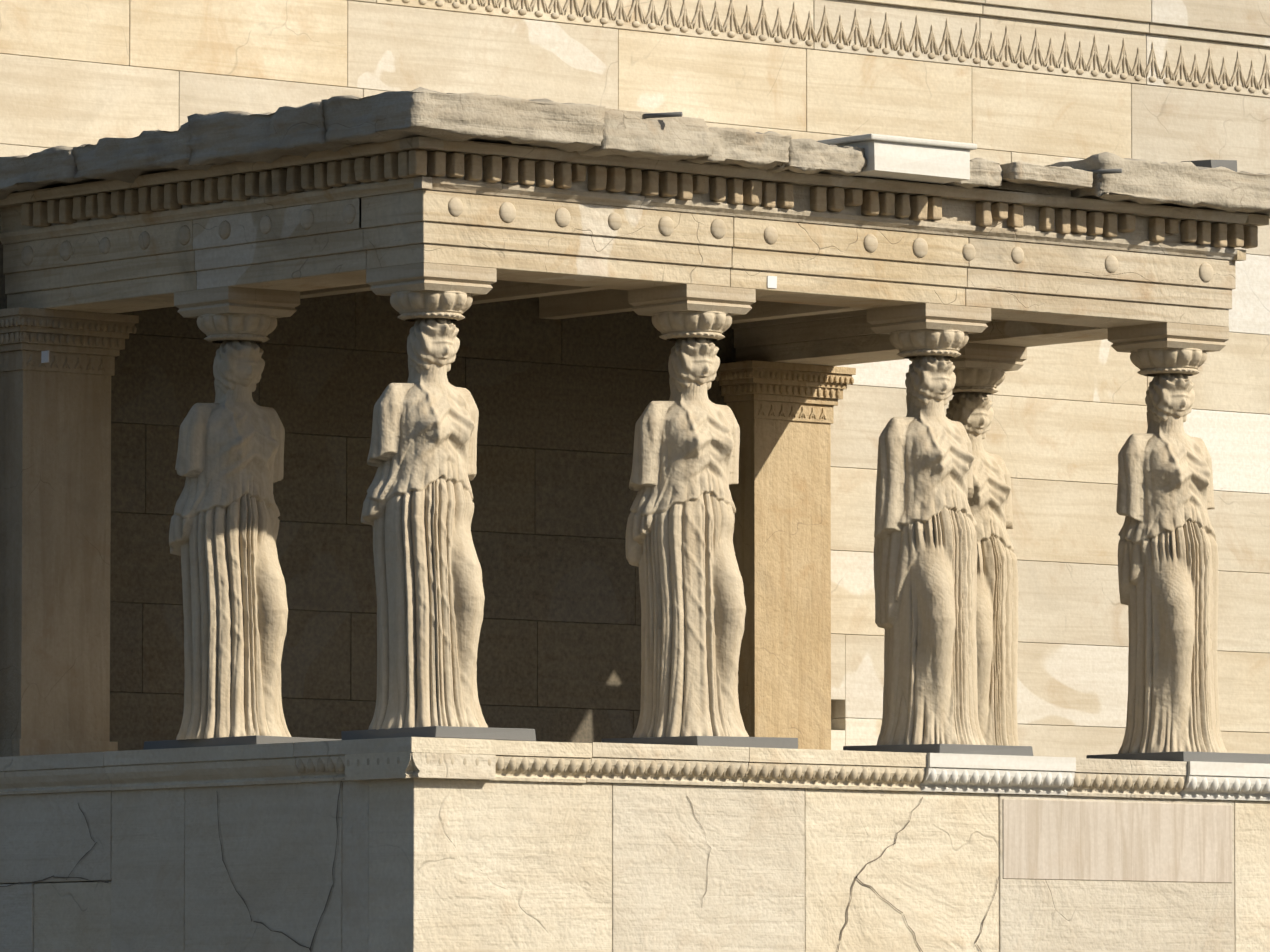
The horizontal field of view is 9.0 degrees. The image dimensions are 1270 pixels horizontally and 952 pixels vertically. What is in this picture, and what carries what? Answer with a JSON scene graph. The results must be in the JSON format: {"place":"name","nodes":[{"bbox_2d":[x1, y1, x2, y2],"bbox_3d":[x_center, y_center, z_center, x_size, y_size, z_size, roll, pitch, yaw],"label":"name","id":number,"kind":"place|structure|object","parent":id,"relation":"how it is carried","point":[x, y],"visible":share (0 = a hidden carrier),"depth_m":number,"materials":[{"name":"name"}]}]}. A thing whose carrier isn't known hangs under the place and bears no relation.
{"place":"outdoors","nodes":[
{"label":"outdoors","id":0,"kind":"place"},
{"bbox_2d":[909,343,1026,745],"bbox_3d":[1.813,0.427,43.390,0.657,2.244,0.487,3,-5,-40],"label":"caryatid","id":1,"kind":"object","parent":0,"point":[979,370],"visible":0.38,"depth_m":43.28,"materials":[{"name":"stone"}]},
{"bbox_2d":[1000,161,1092,190],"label":"cornice block","id":2,"kind":"structure","parent":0,"point":[1067,178],"depth_m":41.09,"materials":[{"name":"beige stone"}]},
{"label":"terrain","id":3,"kind":"structure","parent":0,"visible":0},
{"bbox_2d":[0,0,1269,757],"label":"temple wall","id":4,"kind":"structure","parent":3,"relation":"on","point":[562,404],"depth_m":43.93,"materials":[{"name":"stone"}]},
{"bbox_2d":[387,0,1269,93],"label":"decorative frieze molding","id":5,"kind":"structure","parent":4,"relation":"attached to","point":[901,39],"depth_m":45.47,"materials":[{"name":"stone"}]},
{"bbox_2d":[0,778,1269,951],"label":"podium orthostates","id":6,"kind":"object","parent":3,"relation":"on","point":[438,865],"visible":0.92,"depth_m":39.55,"materials":[{"name":"beige stone"}]},
{"bbox_2d":[0,307,138,756],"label":"pilaster","id":7,"kind":"object","parent":6,"relation":"on","point":[55,475],"visible":0.98,"depth_m":41.28,"materials":[{"name":"stone"}]},
{"bbox_2d":[143,735,341,749],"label":"plinth slab","id":8,"kind":"structure","parent":6,"relation":"on","point":[221,741],"depth_m":39.80,"materials":[{"name":"grey stone"}]},
{"bbox_2d":[169,286,299,739],"bbox_3d":[-1.996,0.199,40.202,0.654,2.244,0.481,3,-5,-40],"label":"caryatid","id":9,"kind":"object","parent":8,"relation":"on","point":[224,523],"visible":0.98,"depth_m":40.05,"materials":[{"name":"stone"}]},
{"bbox_2d":[341,726,535,740],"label":"plinth slab","id":10,"kind":"structure","parent":6,"relation":"on","point":[514,734],"depth_m":38.64,"materials":[{"name":"grey stone"}]},
{"bbox_2d":[361,263,496,729],"bbox_3d":[-0.999,0.113,39.010,0.657,2.244,0.483,3,-5,-40],"label":"caryatid","id":11,"kind":"object","parent":10,"relation":"on","point":[417,510],"visible":1,"depth_m":38.85,"materials":[{"name":"stone"}]},
{"bbox_2d":[3,189,1235,365],"bbox_3d":[-0.064,-0.984,41.855,5.442,0.352,3.520,3,-5,-40],"label":"architrave","id":12,"kind":"object","parent":11,"relation":"on","point":[1041,294],"visible":0.83,"depth_m":40.46,"materials":[{"name":"stone"}]},
{"bbox_2d":[41,276,776,362],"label":"survey markers","id":13,"kind":"object","parent":12,"relation":"attached to","point":[771,281],"visible":1,"depth_m":40.22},
{"bbox_2d":[300,280,865,323],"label":"porch ceiling","id":14,"kind":"structure","parent":12,"relation":"on","point":[560,301],"depth_m":43.30,"materials":[{"name":"stone"}]},
{"bbox_2d":[21,197,1212,281],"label":"rosettes","id":15,"kind":"object","parent":12,"relation":"attached to","point":[507,212],"visible":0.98,"depth_m":40.16,"materials":[{"name":"beige stone"}]},
{"bbox_2d":[0,136,1268,260],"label":"entablature mouldings","id":16,"kind":"object","parent":12,"relation":"on","point":[958,211],"visible":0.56,"depth_m":40.33,"materials":[{"name":"stone"}]},
{"bbox_2d":[0,145,103,199],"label":"cornice block","id":17,"kind":"structure","parent":16,"relation":"on","point":[53,167],"depth_m":40.74,"materials":[{"name":"stone"}]},
{"bbox_2d":[72,121,212,182],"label":"cornice block","id":18,"kind":"structure","parent":16,"relation":"on","point":[129,160],"depth_m":40.08,"materials":[{"name":"stone"}]},
{"bbox_2d":[186,101,360,164],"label":"cornice block","id":19,"kind":"structure","parent":16,"relation":"on","point":[221,138],"depth_m":39.33,"materials":[{"name":"stone"}]},
{"bbox_2d":[321,87,605,151],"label":"cornice block","id":20,"kind":"structure","parent":16,"relation":"on","point":[462,117],"depth_m":38.71,"materials":[{"name":"stone"}]},
{"bbox_2d":[20,149,1257,248],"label":"dentils","id":21,"kind":"object","parent":16,"relation":"on","point":[343,173],"visible":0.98,"depth_m":40.05,"materials":[{"name":"stone"}]},
{"bbox_2d":[577,110,712,161],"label":"cornice block","id":22,"kind":"structure","parent":16,"relation":"on","point":[667,139],"depth_m":39.33,"materials":[{"name":"stone"}]},
{"bbox_2d":[446,93,706,125],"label":"roof slab","id":23,"kind":"structure","parent":22,"relation":"on","point":[680,120],"depth_m":39.51,"materials":[{"name":"stone"}]},
{"bbox_2d":[681,127,791,169],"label":"cornice block","id":24,"kind":"structure","parent":16,"relation":"on","point":[747,148],"depth_m":39.77,"materials":[{"name":"stone"}]},
{"bbox_2d":[767,139,866,175],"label":"cornice block","id":25,"kind":"structure","parent":16,"relation":"on","point":[808,156],"depth_m":40.10,"materials":[{"name":"stone"}]},
{"bbox_2d":[837,140,969,184],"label":"cornice block","id":26,"kind":"structure","parent":16,"relation":"on","point":[907,162],"depth_m":40.44,"materials":[{"name":"stone"}]},
{"bbox_2d":[817,134,976,149],"bbox_3d":[1.240,-1.661,40.685,0.720,0.030,0.670,3,-5,-40],"label":"marble cornice cap","id":27,"kind":"object","parent":26,"relation":"on","point":[899,139],"visible":0.44,"depth_m":40.39,"materials":[{"name":"white stone"}]},
{"bbox_2d":[938,158,1002,188],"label":"cornice block","id":28,"kind":"structure","parent":16,"relation":"on","point":[984,173],"depth_m":40.84,"materials":[{"name":"stone"}]},
{"bbox_2d":[981,182,1070,196],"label":"cornice block","id":29,"kind":"structure","parent":16,"relation":"on","point":[1014,187],"depth_m":41.22,"materials":[{"name":"stone"}]},
{"bbox_2d":[642,112,1121,173],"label":"cornice steel rods","id":30,"kind":"object","parent":29,"relation":"on","point":[680,114],"visible":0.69,"depth_m":39.41,"materials":[{"name":"grey metal"}]},
{"bbox_2d":[1046,152,1269,218],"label":"cornice block","id":31,"kind":"structure","parent":16,"relation":"on","point":[1181,184],"depth_m":41.62,"materials":[{"name":"stone"}]},
{"bbox_2d":[1181,160,1236,171],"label":"roof slab","id":32,"kind":"structure","parent":31,"relation":"on","point":[1230,164],"depth_m":42.03,"materials":[{"name":"grey stone"}]},
{"bbox_2d":[0,781,998,951],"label":"podium fractures","id":33,"kind":"object","parent":6,"relation":"attached to","point":[53,876],"visible":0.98,"depth_m":39.97,"materials":[{"name":"stone"}]},
{"bbox_2d":[0,737,1186,798],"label":"podium molding","id":34,"kind":"structure","parent":6,"relation":"on","point":[251,764],"depth_m":39.38,"materials":[{"name":"beige stone"}]},
{"bbox_2d":[602,736,797,748],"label":"plinth slab","id":35,"kind":"structure","parent":6,"relation":"on","point":[768,742],"depth_m":39.68,"materials":[{"name":"grey stone"}]},
{"bbox_2d":[625,284,755,737],"bbox_3d":[0.281,0.189,40.074,0.660,2.244,0.488,3,-5,-40],"label":"caryatid","id":36,"kind":"object","parent":35,"relation":"on","point":[679,549],"visible":1,"depth_m":39.92,"materials":[{"name":"stone"}]},
{"bbox_2d":[297,755,1184,790],"bbox_3d":[0.595,1.486,40.124,5.090,0.080,0.927,3,-5,-40],"label":"decorative molding","id":37,"kind":"object","parent":6,"relation":"on","point":[764,773],"visible":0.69,"depth_m":39.42,"materials":[{"name":"stone"}]},
{"bbox_2d":[715,360,855,749],"bbox_3d":[0.817,0.539,44.547,0.760,2.299,0.370,3,-5,-40],"label":"pilaster","id":38,"kind":"object","parent":6,"relation":"on","point":[783,413],"visible":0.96,"depth_m":44.45,"materials":[{"name":"stone"}]},
{"bbox_2d":[843,744,1032,755],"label":"plinth slab","id":39,"kind":"structure","parent":6,"relation":"on","point":[976,749],"depth_m":40.71,"materials":[{"name":"grey stone"}]},
{"bbox_2d":[867,303,990,744],"bbox_3d":[1.514,0.263,41.103,0.666,2.244,0.489,3,-5,-40],"label":"caryatid","id":40,"kind":"object","parent":39,"relation":"on","point":[925,561],"visible":1,"depth_m":40.95,"materials":[{"name":"stone"}]},
{"bbox_2d":[920,753,1269,800],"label":"podium molding","id":41,"kind":"structure","parent":6,"relation":"on","point":[1064,767],"depth_m":40.74,"materials":[{"name":"white stone"}]},
{"bbox_2d":[928,769,1269,792],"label":"egg-and-dart molding","id":42,"kind":"structure","parent":41,"relation":"attached to","point":[1038,781],"depth_m":40.71,"materials":[{"name":"white stone"}]},
{"bbox_2d":[1002,799,1231,882],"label":"stone block","id":43,"kind":"structure","parent":6,"relation":"in","point":[1103,841],"depth_m":41.14,"materials":[{"name":"beige stone"}]},
{"bbox_2d":[1086,751,1269,763],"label":"plinth slab","id":44,"kind":"structure","parent":6,"relation":"on","point":[1211,757],"depth_m":41.78,"materials":[{"name":"grey stone"}]},
{"bbox_2d":[1108,322,1228,753],"bbox_3d":[2.815,0.341,42.194,0.653,2.244,0.479,3,-5,-40],"label":"caryatid","id":45,"kind":"object","parent":44,"relation":"on","point":[1168,563],"visible":0.98,"depth_m":42.04,"materials":[{"name":"stone"}]}
]}

